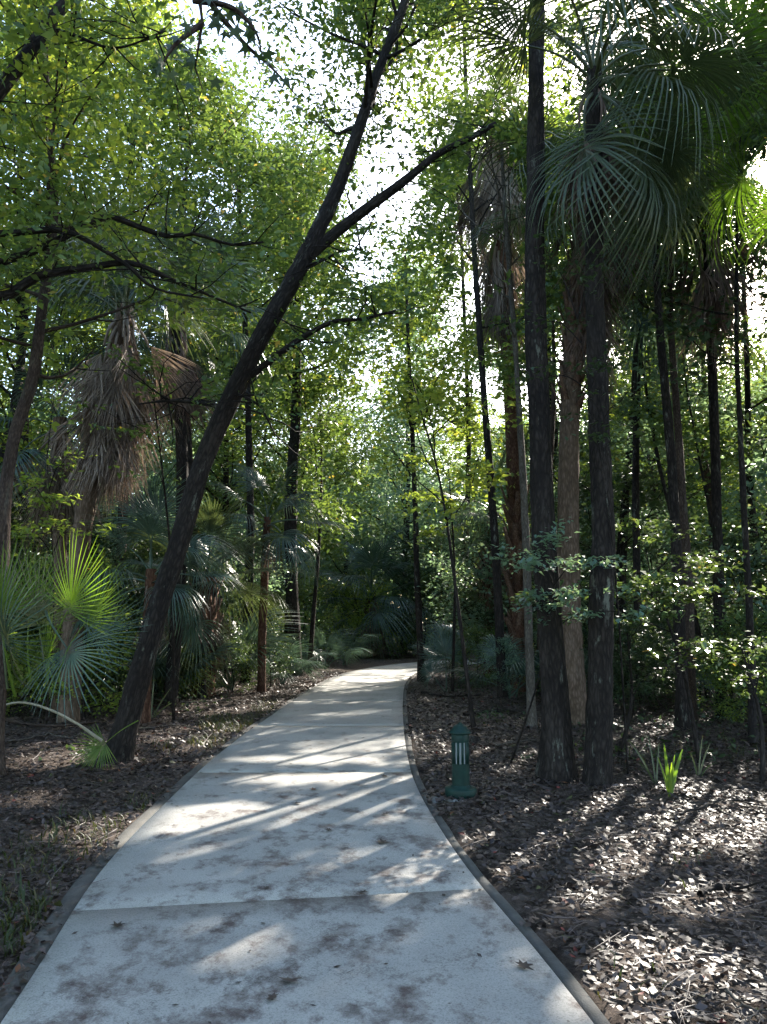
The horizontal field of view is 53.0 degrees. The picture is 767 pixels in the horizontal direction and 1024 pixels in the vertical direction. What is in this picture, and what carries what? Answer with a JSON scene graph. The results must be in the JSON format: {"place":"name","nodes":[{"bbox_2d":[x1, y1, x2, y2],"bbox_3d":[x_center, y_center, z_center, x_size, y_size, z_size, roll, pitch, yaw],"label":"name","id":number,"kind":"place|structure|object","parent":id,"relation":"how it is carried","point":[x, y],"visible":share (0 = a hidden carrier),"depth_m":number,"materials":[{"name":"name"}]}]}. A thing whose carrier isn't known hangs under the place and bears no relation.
{"place":"outdoors","nodes":[
{"label":"outdoors","id":0,"kind":"place"},
{"bbox_2d":[0,659,593,1023],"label":"path","id":1,"kind":"structure","parent":0,"point":[160,955],"depth_m":4.30,"materials":[{"name":"concrete"}]},
{"bbox_2d":[0,633,766,1023],"bbox_3d":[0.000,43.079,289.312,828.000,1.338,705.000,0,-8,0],"label":"ground","id":2,"kind":"structure","parent":0,"point":[570,965],"depth_m":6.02,"materials":[{"name":"brown plant"}]},
{"bbox_2d":[0,402,52,639],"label":"shrub","id":3,"kind":"object","parent":2,"relation":"on","point":[13,516],"visible":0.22,"depth_m":15.63,"materials":[{"name":"green plant"}]},
{"bbox_2d":[5,633,57,717],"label":"shrub","id":4,"kind":"object","parent":2,"relation":"on","point":[18,689],"visible":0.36,"depth_m":13.59,"materials":[{"name":"green plant"}]},
{"bbox_2d":[0,336,111,710],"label":"cabbage palm","id":5,"kind":"object","parent":2,"relation":"on","point":[67,511],"visible":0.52,"depth_m":14.57,"materials":[{"name":"plant"}]},
{"bbox_2d":[10,348,128,723],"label":"understory tree","id":6,"kind":"object","parent":2,"relation":"on","point":[25,530],"visible":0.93,"depth_m":9.73,"materials":[{"name":"green plant"}]},
{"bbox_2d":[6,701,137,770],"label":"fallen frond","id":7,"kind":"object","parent":2,"relation":"on","point":[94,748],"visible":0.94,"depth_m":8.51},
{"bbox_2d":[8,583,140,718],"bbox_3d":[-5.245,2.444,13.405,2.341,2.619,2.981,3,-9,-22],"label":"shrub","id":8,"kind":"object","parent":2,"relation":"on","point":[107,665],"visible":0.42,"depth_m":13.28,"materials":[{"name":"green plant"}]},
{"bbox_2d":[0,529,149,725],"bbox_3d":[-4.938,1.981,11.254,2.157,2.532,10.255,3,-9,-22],"label":"palmetto","id":9,"kind":"object","parent":2,"relation":"on","point":[30,599],"visible":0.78,"depth_m":7.58,"materials":[{"name":"plant"}]},
{"bbox_2d":[7,540,163,704],"bbox_3d":[-6.038,2.265,15.379,3.716,3.411,3.525,0,-8,0],"label":"shrub","id":10,"kind":"object","parent":2,"relation":"on","point":[107,562],"visible":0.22,"depth_m":15.36,"materials":[{"name":"green plant"}]},
{"bbox_2d":[0,0,176,695],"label":"slim tree","id":11,"kind":"object","parent":2,"relation":"on","point":[19,300],"visible":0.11,"depth_m":18.39,"materials":[{"name":"green plant"}]},
{"bbox_2d":[0,4,201,663],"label":"tall tree","id":12,"kind":"object","parent":2,"relation":"on","point":[4,431],"visible":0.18,"depth_m":18.18,"materials":[{"name":"green plant"}]},
{"bbox_2d":[0,205,231,571],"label":"tall tree","id":13,"kind":"object","parent":2,"relation":"on","point":[74,406],"visible":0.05,"depth_m":23.20,"materials":[{"name":"green plant"}]},
{"bbox_2d":[4,0,254,691],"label":"slim tree","id":14,"kind":"object","parent":2,"relation":"on","point":[157,21],"visible":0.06,"depth_m":20.99,"materials":[{"name":"green plant"}]},
{"bbox_2d":[0,165,259,723],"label":"cabbage palm","id":15,"kind":"object","parent":2,"relation":"on","point":[113,387],"visible":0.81,"depth_m":12.98,"materials":[{"name":"plant"}]},
{"bbox_2d":[15,606,245,712],"bbox_3d":[-5.096,3.003,15.665,4.372,2.575,4.887,0,-8,0],"label":"shrub","id":16,"kind":"object","parent":2,"relation":"on","point":[121,676],"visible":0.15,"depth_m":15.89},
{"bbox_2d":[90,536,191,678],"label":"shrub","id":17,"kind":"object","parent":2,"relation":"on","point":[134,556],"visible":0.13,"depth_m":17.27,"materials":[{"name":"green plant"}]},
{"bbox_2d":[0,0,288,776],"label":"broadleaf tree","id":18,"kind":"object","parent":2,"relation":"on","point":[33,369],"visible":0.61,"depth_m":8.91,"materials":[{"name":"green plant"}]},
{"bbox_2d":[48,461,241,723],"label":"cabbage palm","id":19,"kind":"object","parent":2,"relation":"on","point":[146,520],"visible":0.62,"depth_m":12.76,"materials":[{"name":"plant"}]},
{"bbox_2d":[68,342,228,720],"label":"understory tree","id":20,"kind":"object","parent":2,"relation":"on","point":[141,369],"visible":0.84,"depth_m":10.80,"materials":[{"name":"green plant"}]},
{"bbox_2d":[30,184,299,706],"bbox_3d":[-4.375,-1.425,15.980,5.025,10.685,5.092,0,-8,0],"label":"cabbage palm","id":21,"kind":"object","parent":2,"relation":"on","point":[181,438],"visible":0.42,"depth_m":15.81,"materials":[{"name":"plant"}]},
{"bbox_2d":[0,0,333,335],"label":"broadleaf tree","id":22,"kind":"object","parent":2,"relation":"on","point":[83,223],"visible":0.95,"depth_m":7.96,"materials":[{"name":"green plant"}]},
{"bbox_2d":[1,5,334,698],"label":"slim tree","id":23,"kind":"object","parent":2,"relation":"on","point":[207,107],"visible":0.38,"depth_m":19.43,"materials":[{"name":"green plant"}]},
{"bbox_2d":[90,611,254,700],"bbox_3d":[-4.496,3.065,16.290,3.807,2.142,3.497,6,-10,-34],"label":"palmetto","id":24,"kind":"object","parent":2,"relation":"on","point":[216,653],"visible":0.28,"depth_m":15.74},
{"bbox_2d":[103,255,303,563],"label":"tall tree","id":25,"kind":"object","parent":2,"relation":"on","point":[174,460],"visible":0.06,"depth_m":30.79,"materials":[{"name":"green plant"}]},
{"bbox_2d":[0,662,412,1022],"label":"kerb","id":26,"kind":"structure","parent":2,"relation":"on","point":[70,900],"depth_m":4.61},
{"bbox_2d":[104,490,312,700],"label":"cabbage palm","id":27,"kind":"object","parent":2,"relation":"on","point":[213,631],"visible":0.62,"depth_m":16.64,"materials":[{"name":"plant"}]},
{"bbox_2d":[158,547,258,672],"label":"shrub","id":28,"kind":"object","parent":2,"relation":"on","point":[227,609],"visible":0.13,"depth_m":17.93,"materials":[{"name":"green plant"}]},
{"bbox_2d":[149,0,301,108],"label":"sweetgum tree","id":29,"kind":"object","parent":2,"relation":"on","point":[250,33],"visible":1,"depth_m":4.97,"materials":[{"name":"green plant"}]},
{"bbox_2d":[95,43,358,683],"bbox_3d":[-4.289,-4.321,22.561,8.169,18.284,7.744,0,-8,0],"label":"slim tree","id":30,"kind":"object","parent":2,"relation":"on","point":[280,267],"visible":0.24,"depth_m":22.27,"materials":[{"name":"green plant"}]},
{"bbox_2d":[167,510,297,680],"bbox_3d":[-4.282,2.336,21.700,3.936,4.840,4.251,4,-9,-25],"label":"shrub","id":31,"kind":"object","parent":2,"relation":"on","point":[271,578],"visible":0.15,"depth_m":21.47,"materials":[{"name":"green plant"}]},
{"bbox_2d":[138,220,336,579],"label":"tall tree","id":32,"kind":"object","parent":2,"relation":"on","point":[217,492],"visible":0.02,"depth_m":34.13,"materials":[{"name":"green plant"}]},
{"bbox_2d":[127,264,360,670],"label":"tall tree","id":33,"kind":"object","parent":2,"relation":"on","point":[225,460],"visible":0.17,"depth_m":27.31,"materials":[{"name":"green plant"}]},
{"bbox_2d":[179,602,309,690],"bbox_3d":[-3.661,3.316,18.467,3.940,2.462,4.176,0,-8,0],"label":"palmetto","id":34,"kind":"object","parent":2,"relation":"on","point":[253,637],"visible":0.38,"depth_m":18.75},
{"bbox_2d":[199,458,355,692],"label":"cabbage palm","id":35,"kind":"object","parent":2,"relation":"on","point":[262,627],"visible":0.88,"depth_m":17.82,"materials":[{"name":"plant"}]},
{"bbox_2d":[203,373,353,657],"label":"tall tree","id":36,"kind":"object","parent":2,"relation":"on","point":[258,461],"visible":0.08,"depth_m":36.51,"materials":[{"name":"green plant"}]},
{"bbox_2d":[193,86,405,676],"bbox_3d":[-2.492,-4.878,25.180,7.923,20.375,8.407,0,-8,0],"label":"slim tree","id":37,"kind":"object","parent":2,"relation":"on","point":[291,602],"visible":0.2,"depth_m":24.43,"materials":[{"name":"green plant"}]},
{"bbox_2d":[200,138,398,580],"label":"tall tree","id":38,"kind":"object","parent":2,"relation":"on","point":[336,461],"visible":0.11,"depth_m":32.18,"materials":[{"name":"green plant"}]},
{"bbox_2d":[266,639,337,688],"bbox_3d":[-2.324,4.090,20.422,2.304,1.493,2.670,4,-9,-27],"label":"palmetto","id":39,"kind":"object","parent":2,"relation":"on","point":[304,664],"visible":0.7,"depth_m":20.22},
{"bbox_2d":[268,575,349,662],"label":"shrub","id":40,"kind":"object","parent":2,"relation":"on","point":[306,606],"visible":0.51,"depth_m":30.74,"materials":[{"name":"green plant"}]},
{"bbox_2d":[97,0,549,764],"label":"leaning tree","id":41,"kind":"object","parent":2,"relation":"on","point":[367,20],"visible":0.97,"depth_m":10.13,"materials":[{"name":"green plant"}]},
{"bbox_2d":[254,349,399,673],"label":"slim tree","id":42,"kind":"object","parent":2,"relation":"on","point":[307,389],"visible":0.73,"depth_m":24.89,"materials":[{"name":"green plant"}]},
{"bbox_2d":[301,621,371,668],"bbox_3d":[-1.784,4.673,26.853,3.104,1.697,2.955,0,-8,0],"label":"palmetto","id":43,"kind":"object","parent":2,"relation":"on","point":[349,651],"visible":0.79,"depth_m":26.90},
{"bbox_2d":[274,397,403,651],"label":"tall tree","id":44,"kind":"object","parent":2,"relation":"on","point":[350,505],"visible":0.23,"depth_m":41.93,"materials":[{"name":"green plant"}]},
{"bbox_2d":[309,573,405,657],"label":"shrub","id":45,"kind":"object","parent":2,"relation":"on","point":[347,593],"visible":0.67,"depth_m":35.85,"materials":[{"name":"green plant"}]},
{"bbox_2d":[303,526,434,659],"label":"cabbage palm","id":46,"kind":"object","parent":2,"relation":"on","point":[374,555],"visible":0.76,"depth_m":35.69,"materials":[{"name":"plant"}]},
{"bbox_2d":[0,674,765,1000],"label":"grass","id":47,"kind":"structure","parent":2,"relation":"on","point":[10,932],"depth_m":5.40,"materials":[{"name":"plant"}]},
{"bbox_2d":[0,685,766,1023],"bbox_3d":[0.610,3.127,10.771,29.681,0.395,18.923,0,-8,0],"label":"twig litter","id":48,"kind":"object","parent":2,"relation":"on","point":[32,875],"visible":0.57,"depth_m":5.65,"materials":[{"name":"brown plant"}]},
{"bbox_2d":[0,371,766,648],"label":"woods","id":49,"kind":"object","parent":2,"relation":"on","point":[366,570],"visible":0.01,"depth_m":51.34,"materials":[{"name":"green plant"}]},
{"bbox_2d":[6,650,764,763],"bbox_3d":[0.275,4.870,24.064,56.410,0.663,31.056,0,-8,0],"label":"ground cover","id":50,"kind":"object","parent":2,"relation":"on","point":[709,752],"visible":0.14,"depth_m":11.56,"materials":[{"name":"green plant"}]},
{"bbox_2d":[295,201,500,681],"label":"slim tree","id":51,"kind":"object","parent":2,"relation":"on","point":[417,590],"visible":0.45,"depth_m":22.55,"materials":[{"name":"green plant"}]},
{"bbox_2d":[317,227,494,653],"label":"tall tree","id":52,"kind":"object","parent":2,"relation":"on","point":[407,521],"visible":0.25,"depth_m":39.88,"materials":[{"name":"green plant"}]},
{"bbox_2d":[346,400,469,649],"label":"tall tree","id":53,"kind":"object","parent":2,"relation":"on","point":[399,498],"visible":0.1,"depth_m":45.55,"materials":[{"name":"green plant"}]},
{"bbox_2d":[361,520,477,650],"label":"shrub","id":54,"kind":"object","parent":2,"relation":"on","point":[411,558],"visible":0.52,"depth_m":35.91,"materials":[{"name":"green plant"}]},
{"bbox_2d":[349,129,524,665],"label":"slim tree","id":55,"kind":"object","parent":2,"relation":"on","point":[464,307],"visible":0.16,"depth_m":26.66,"materials":[{"name":"green plant"}]},
{"bbox_2d":[322,309,563,727],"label":"slim tree","id":56,"kind":"object","parent":2,"relation":"on","point":[432,398],"visible":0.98,"depth_m":12.41,"materials":[{"name":"green plant"}]},
{"bbox_2d":[417,623,477,690],"bbox_3d":[1.518,3.544,18.863,1.785,1.775,0.987,-5,-10,31],"label":"palmetto","id":57,"kind":"object","parent":2,"relation":"on","point":[441,644],"visible":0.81,"depth_m":18.77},
{"bbox_2d":[395,410,513,691],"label":"understory tree","id":58,"kind":"object","parent":2,"relation":"on","point":[448,505],"visible":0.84,"depth_m":17.92,"materials":[{"name":"green plant"}]},
{"bbox_2d":[411,401,507,602],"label":"tall tree","id":59,"kind":"object","parent":2,"relation":"on","point":[472,450],"visible":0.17,"depth_m":44.92,"materials":[{"name":"green plant"}]},
{"bbox_2d":[445,722,476,799],"bbox_3d":[0.732,2.348,7.319,0.300,0.678,0.300,0,-8,0],"label":"bollard light","id":60,"kind":"object","parent":2,"relation":"on","point":[460,785],"visible":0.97,"depth_m":7.25,"materials":[{"name":"green paint"}]},
{"bbox_2d":[402,493,536,663],"bbox_3d":[2.860,2.165,22.722,4.840,5.511,4.482,6,-10,-34],"label":"shrub","id":61,"kind":"object","parent":2,"relation":"on","point":[483,574],"visible":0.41,"depth_m":22.45,"materials":[{"name":"green plant"}]},
{"bbox_2d":[449,622,496,682],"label":"shrub","id":62,"kind":"object","parent":2,"relation":"on","point":[469,631],"visible":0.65,"depth_m":20.41,"materials":[{"name":"green plant"}]},
{"bbox_2d":[333,0,618,698],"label":"slim tree","id":63,"kind":"object","parent":2,"relation":"on","point":[498,608],"visible":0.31,"depth_m":18.79,"materials":[{"name":"green plant"}]},
{"bbox_2d":[410,27,549,691],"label":"cabbage palm","id":64,"kind":"object","parent":2,"relation":"on","point":[514,621],"visible":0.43,"depth_m":19.51,"materials":[{"name":"plant"}]},
{"bbox_2d":[429,527,536,645],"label":"shrub","id":65,"kind":"object","parent":2,"relation":"on","point":[447,578],"visible":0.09,"depth_m":23.42,"materials":[{"name":"green plant"}]},
{"bbox_2d":[419,446,557,674],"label":"cabbage palm","id":66,"kind":"object","parent":2,"relation":"on","point":[483,549],"visible":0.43,"depth_m":22.47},
{"bbox_2d":[439,633,539,698],"bbox_3d":[2.821,3.243,16.364,2.778,1.415,2.756,-7,-11,40],"label":"palmetto","id":67,"kind":"object","parent":2,"relation":"on","point":[519,667],"visible":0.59,"depth_m":16.38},
{"bbox_2d":[422,319,586,650],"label":"tall tree","id":68,"kind":"object","parent":2,"relation":"on","point":[493,439],"visible":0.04,"depth_m":46.14,"materials":[{"name":"green plant"}]},
{"bbox_2d":[403,664,609,1023],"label":"kerb","id":69,"kind":"structure","parent":2,"relation":"on","point":[579,994],"depth_m":4.27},
{"bbox_2d":[385,47,628,727],"bbox_3d":[2.167,-2.438,12.782,4.376,11.707,4.947,0,-8,0],"label":"slim tree","id":70,"kind":"object","parent":2,"relation":"on","point":[516,363],"visible":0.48,"depth_m":13.14,"materials":[{"name":"green plant"}]},
{"bbox_2d":[379,86,652,582],"bbox_3d":[5.724,-4.785,27.730,9.838,20.761,9.916,-6,-10,36],"label":"tall tree","id":71,"kind":"object","parent":2,"relation":"on","point":[524,418],"visible":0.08,"depth_m":27.46,"materials":[{"name":"green plant"}]},
{"bbox_2d":[525,0,579,784],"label":"broadleaf tree","id":72,"kind":"object","parent":2,"relation":"on","point":[556,760],"visible":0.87,"depth_m":8.61,"materials":[{"name":"brown plant"}]},
{"bbox_2d":[407,105,726,693],"bbox_3d":[4.479,-2.949,19.088,7.731,14.758,7.097,0,-8,0],"label":"slim tree","id":73,"kind":"object","parent":2,"relation":"on","point":[553,400],"visible":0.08,"depth_m":18.77,"materials":[{"name":"green plant"}]},
{"bbox_2d":[485,229,655,773],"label":"understory tree","id":74,"kind":"object","parent":2,"relation":"on","point":[598,436],"visible":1,"depth_m":8.25,"materials":[{"name":"green plant"}]},
{"bbox_2d":[474,518,666,762],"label":"understory tree","id":75,"kind":"object","parent":2,"relation":"on","point":[570,594],"visible":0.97,"depth_m":8.01,"materials":[{"name":"green plant"}]},
{"bbox_2d":[472,235,699,533],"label":"tall tree","id":76,"kind":"object","parent":2,"relation":"on","point":[581,447],"visible":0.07,"depth_m":24.83,"materials":[{"name":"green plant"}]},
{"bbox_2d":[441,13,735,725],"bbox_3d":[3.397,-2.453,13.046,4.965,11.838,5.004,0,-8,0],"label":"cabbage palm","id":77,"kind":"object","parent":2,"relation":"on","point":[568,477],"visible":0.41,"depth_m":12.80,"materials":[{"name":"plant"}]},
{"bbox_2d":[414,0,766,787],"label":"cabbage palm","id":78,"kind":"object","parent":2,"relation":"on","point":[590,188],"visible":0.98,"depth_m":8.67,"materials":[{"name":"green plant"}]},
{"bbox_2d":[465,30,755,685],"bbox_3d":[6.112,-3.893,19.420,8.724,16.740,8.094,7,-11,-42],"label":"slim tree","id":79,"kind":"object","parent":2,"relation":"on","point":[622,577],"visible":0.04,"depth_m":18.23,"materials":[{"name":"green plant"}]},
{"bbox_2d":[502,210,744,697],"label":"slim tree","id":80,"kind":"object","parent":2,"relation":"on","point":[626,448],"visible":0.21,"depth_m":16.40,"materials":[{"name":"green plant"}]},
{"bbox_2d":[571,623,677,755],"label":"understory tree","id":81,"kind":"object","parent":2,"relation":"on","point":[650,679],"visible":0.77,"depth_m":9.47,"materials":[{"name":"green plant"}]},
{"bbox_2d":[493,0,766,729],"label":"slim tree","id":82,"kind":"object","parent":2,"relation":"on","point":[682,713],"visible":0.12,"depth_m":12.36,"materials":[{"name":"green plant"}]},
{"bbox_2d":[504,517,766,765],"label":"understory tree","id":83,"kind":"object","parent":2,"relation":"on","point":[649,578],"visible":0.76,"depth_m":9.11,"materials":[{"name":"green plant"}]},
{"bbox_2d":[534,449,753,689],"bbox_3d":[5.704,1.347,17.827,4.890,5.761,4.580,0,-8,-2],"label":"shrub","id":84,"kind":"object","parent":2,"relation":"on","point":[655,502],"visible":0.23,"depth_m":17.36,"materials":[{"name":"green plant"}]},
{"bbox_2d":[613,611,674,715],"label":"shrub","id":85,"kind":"object","parent":2,"relation":"on","point":[637,642],"visible":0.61,"depth_m":13.53,"materials":[{"name":"green plant"}]},
{"bbox_2d":[523,11,766,720],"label":"slim tree","id":86,"kind":"object","parent":2,"relation":"on","point":[686,547],"visible":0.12,"depth_m":13.00,"materials":[{"name":"brown plant"}]},
{"bbox_2d":[581,495,712,670],"bbox_3d":[6.857,1.934,19.541,4.047,4.976,4.370,0,-8,-1],"label":"shrub","id":87,"kind":"object","parent":2,"relation":"on","point":[645,513],"visible":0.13,"depth_m":19.16,"materials":[{"name":"green plant"}]},
{"bbox_2d":[548,150,766,637],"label":"tall tree","id":88,"kind":"object","parent":2,"relation":"on","point":[705,381],"visible":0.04,"depth_m":21.07,"materials":[{"name":"green plant"}]},
{"bbox_2d":[613,610,701,705],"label":"shrub","id":89,"kind":"object","parent":2,"relation":"on","point":[657,623],"visible":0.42,"depth_m":14.73,"materials":[{"name":"green plant"}]},
{"bbox_2d":[556,314,764,664],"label":"tall tree","id":90,"kind":"object","parent":2,"relation":"on","point":[657,484],"visible":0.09,"depth_m":30.16,"materials":[{"name":"green plant"}]},
{"bbox_2d":[562,210,761,702],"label":"cabbage palm","id":91,"kind":"object","parent":2,"relation":"on","point":[637,346],"visible":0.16,"depth_m":16.09,"materials":[{"name":"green plant"}]},
{"bbox_2d":[563,3,766,744],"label":"slim tree","id":92,"kind":"object","parent":2,"relation":"on","point":[752,719],"visible":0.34,"depth_m":11.90,"materials":[{"name":"green plant"}]},
{"bbox_2d":[579,287,764,585],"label":"tall tree","id":93,"kind":"object","parent":2,"relation":"on","point":[703,505],"visible":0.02,"depth_m":33.54,"materials":[{"name":"green plant"}]},
{"bbox_2d":[581,228,766,701],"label":"slim tree","id":94,"kind":"object","parent":2,"relation":"on","point":[696,440],"visible":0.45,"depth_m":15.70,"materials":[{"name":"green plant"}]},
{"bbox_2d":[604,55,766,719],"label":"cabbage palm","id":95,"kind":"object","parent":2,"relation":"on","point":[707,282],"visible":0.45,"depth_m":13.85,"materials":[{"name":"green plant"}]},
{"bbox_2d":[619,0,766,293],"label":"cabbage palm","id":96,"kind":"object","parent":2,"relation":"on","point":[746,185],"visible":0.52,"depth_m":10.52,"materials":[{"name":"plant"}]},
{"bbox_2d":[620,95,766,676],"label":"slim tree","id":97,"kind":"object","parent":2,"relation":"on","point":[748,430],"visible":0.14,"depth_m":17.64,"materials":[{"name":"green plant"}]},
{"bbox_2d":[648,0,766,364],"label":"tall tree","id":98,"kind":"object","parent":2,"relation":"on","point":[720,3],"visible":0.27,"depth_m":9.64,"materials":[{"name":"green plant"}]},
{"bbox_2d":[650,0,766,471],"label":"tall tree","id":99,"kind":"object","parent":2,"relation":"on","point":[747,414],"visible":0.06,"depth_m":15.81,"materials":[{"name":"green plant"}]},
{"bbox_2d":[653,443,766,678],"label":"shrub","id":100,"kind":"object","parent":2,"relation":"on","point":[758,474],"visible":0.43,"depth_m":13.97,"materials":[{"name":"green plant"}]},
{"bbox_2d":[653,517,766,700],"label":"shrub","id":101,"kind":"object","parent":2,"relation":"on","point":[732,541],"visible":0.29,"depth_m":13.91,"materials":[{"name":"green plant"}]},
{"bbox_2d":[669,632,766,721],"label":"shrub","id":102,"kind":"object","parent":2,"relation":"on","point":[739,691],"visible":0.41,"depth_m":12.48,"materials":[{"name":"green plant"}]},
{"bbox_2d":[670,630,766,782],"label":"understory tree","id":103,"kind":"object","parent":2,"relation":"on","point":[749,659],"visible":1,"depth_m":8.47,"materials":[{"name":"green plant"}]},
{"bbox_2d":[684,328,766,548],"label":"tall tree","id":104,"kind":"object","parent":2,"relation":"on","point":[762,380],"visible":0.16,"depth_m":33.69,"materials":[{"name":"green plant"}]},
{"bbox_2d":[695,601,766,724],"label":"shrub","id":105,"kind":"object","parent":2,"relation":"on","point":[739,615],"visible":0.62,"depth_m":12.24,"materials":[{"name":"green plant"}]},
{"bbox_2d":[0,0,766,623],"label":"sky","id":106,"kind":"structure","parent":0,"point":[384,177],"materials":[{"name":"white"}]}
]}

